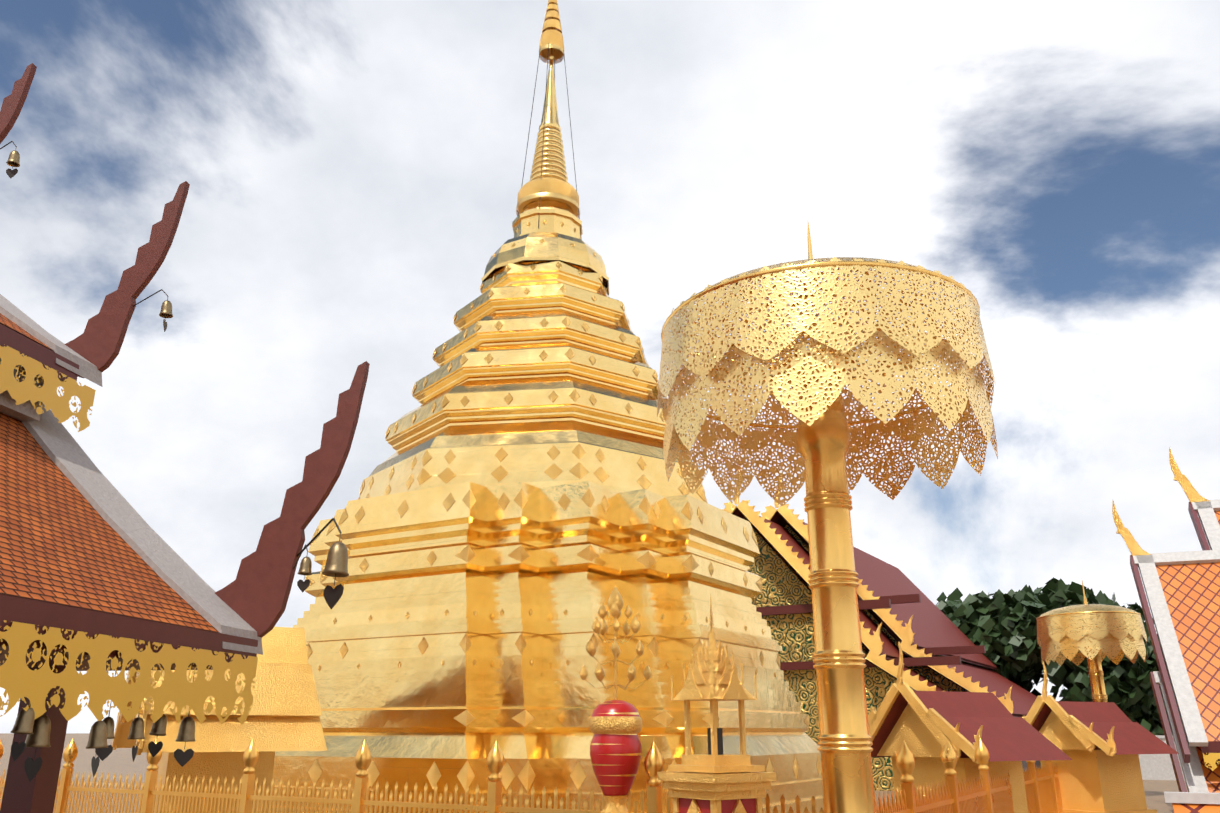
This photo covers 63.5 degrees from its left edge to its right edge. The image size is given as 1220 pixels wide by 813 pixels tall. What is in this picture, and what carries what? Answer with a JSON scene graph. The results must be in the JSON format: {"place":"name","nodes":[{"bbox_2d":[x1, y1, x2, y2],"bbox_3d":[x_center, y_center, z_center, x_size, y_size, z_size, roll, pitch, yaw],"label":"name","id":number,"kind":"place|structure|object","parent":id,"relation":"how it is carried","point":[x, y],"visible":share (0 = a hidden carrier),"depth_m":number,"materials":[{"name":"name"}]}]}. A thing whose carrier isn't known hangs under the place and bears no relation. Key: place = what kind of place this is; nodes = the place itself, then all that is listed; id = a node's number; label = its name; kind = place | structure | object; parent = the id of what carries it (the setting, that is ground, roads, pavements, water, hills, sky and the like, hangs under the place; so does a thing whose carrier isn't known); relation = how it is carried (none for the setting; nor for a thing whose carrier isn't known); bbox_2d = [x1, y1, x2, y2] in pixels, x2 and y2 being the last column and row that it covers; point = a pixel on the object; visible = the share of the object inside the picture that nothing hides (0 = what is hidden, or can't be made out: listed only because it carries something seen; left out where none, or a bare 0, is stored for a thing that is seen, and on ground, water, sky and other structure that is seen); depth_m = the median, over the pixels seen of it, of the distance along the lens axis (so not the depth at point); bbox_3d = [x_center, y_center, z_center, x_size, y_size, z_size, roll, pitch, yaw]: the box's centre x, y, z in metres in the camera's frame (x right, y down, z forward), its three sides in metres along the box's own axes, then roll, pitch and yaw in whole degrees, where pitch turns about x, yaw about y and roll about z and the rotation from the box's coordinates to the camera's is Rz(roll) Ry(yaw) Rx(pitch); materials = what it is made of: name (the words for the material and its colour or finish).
{"place":"outdoors","nodes":[
{"label":"outdoors","id":0,"kind":"place"},
{"bbox_2d":[0,733,1187,812],"bbox_3d":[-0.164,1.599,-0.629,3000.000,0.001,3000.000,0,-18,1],"label":"ground","id":1,"kind":"structure","parent":0,"point":[117,761],"depth_m":45.26,"materials":[{"name":"stone"}]},
{"bbox_2d":[0,63,369,812],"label":"temple roof","id":2,"kind":"structure","parent":1,"relation":"on","point":[96,571],"depth_m":8.92,"materials":[{"name":"tile"}]},
{"bbox_2d":[0,141,348,781],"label":"bells","id":3,"kind":"object","parent":2,"relation":"on","point":[37,731],"visible":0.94,"depth_m":8.09,"materials":[{"name":"brown metal"}]},
{"bbox_2d":[112,627,326,812],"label":"shrine","id":4,"kind":"object","parent":1,"relation":"on","point":[285,713],"visible":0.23,"depth_m":15.50,"materials":[{"name":"gold metal"}]},
{"bbox_2d":[0,738,1062,812],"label":"fence","id":5,"kind":"object","parent":1,"relation":"on","point":[985,794],"visible":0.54,"depth_m":12.41,"materials":[{"name":"gold metal"}]},
{"bbox_2d":[271,200,823,812],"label":"stupa","id":6,"kind":"object","parent":1,"relation":"on","point":[405,726],"visible":0.81,"depth_m":20.77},
{"bbox_2d":[516,0,579,217],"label":"spire","id":7,"kind":"structure","parent":6,"relation":"on","point":[551,183],"depth_m":28.85,"materials":[{"name":"gold metal"}]},
{"bbox_2d":[518,43,581,239],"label":"guy wires","id":8,"kind":"object","parent":7,"relation":"attached to","point":[544,122],"visible":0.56,"depth_m":29.33,"materials":[{"name":"grey metal"}]},
{"bbox_2d":[305,220,821,791],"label":"diamond ornaments","id":9,"kind":"object","parent":6,"relation":"attached to","point":[579,470],"visible":0.48,"depth_m":21.05},
{"bbox_2d":[579,586,651,812],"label":"vase with ornament","id":10,"kind":"object","parent":1,"relation":"on","point":[615,726],"visible":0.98,"depth_m":10.10,"materials":[{"name":"red ceramic"}]},
{"bbox_2d":[657,223,997,812],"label":"umbrella","id":11,"kind":"object","parent":1,"relation":"on","point":[821,375],"visible":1,"depth_m":9.15,"materials":[{"name":"gold metal"}]},
{"bbox_2d":[722,466,1040,790],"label":"temple building","id":12,"kind":"structure","parent":1,"relation":"on","point":[896,605],"depth_m":33.95,"materials":[{"name":"gold metal"}]},
{"bbox_2d":[868,642,1071,812],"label":"shrine","id":13,"kind":"object","parent":1,"relation":"on","point":[924,725],"visible":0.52,"depth_m":15.45,"materials":[{"name":"gold metal"}]},
{"bbox_2d":[935,577,1172,734],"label":"tree","id":14,"kind":"object","parent":1,"relation":"on","point":[1000,626],"visible":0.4,"depth_m":48.16,"materials":[{"name":"green plant"}]},
{"bbox_2d":[1036,581,1146,701],"bbox_3d":[13.979,7.952,28.233,2.890,6.063,2.890,0,-18,1],"label":"umbrella","id":15,"kind":"object","parent":1,"relation":"on","point":[1091,640],"visible":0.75,"depth_m":27.88,"materials":[{"name":"gold metal"}]},
{"bbox_2d":[1022,661,1178,812],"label":"shrine","id":16,"kind":"object","parent":1,"relation":"on","point":[1102,745],"visible":0.77,"depth_m":19.01,"materials":[{"name":"gold metal"}]},
{"bbox_2d":[1112,447,1219,792],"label":"hall roofs","id":17,"kind":"structure","parent":1,"relation":"on","point":[1182,591],"depth_m":21.86,"materials":[{"name":"orange tile"}]},
{"bbox_2d":[1138,735,1219,812],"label":"cloister wall","id":18,"kind":"structure","parent":1,"relation":"on","point":[1156,766],"depth_m":8.18,"materials":[{"name":"white paint"}]},
{"bbox_2d":[0,0,1219,732],"label":"sky","id":19,"kind":"structure","parent":0,"point":[353,170],"materials":[{"name":"white"}]},
{"bbox_2d":[657,594,776,812],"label":"spirit house","id":20,"kind":"structure","parent":0,"point":[715,779],"depth_m":8.81,"materials":[{"name":"gold metal"}]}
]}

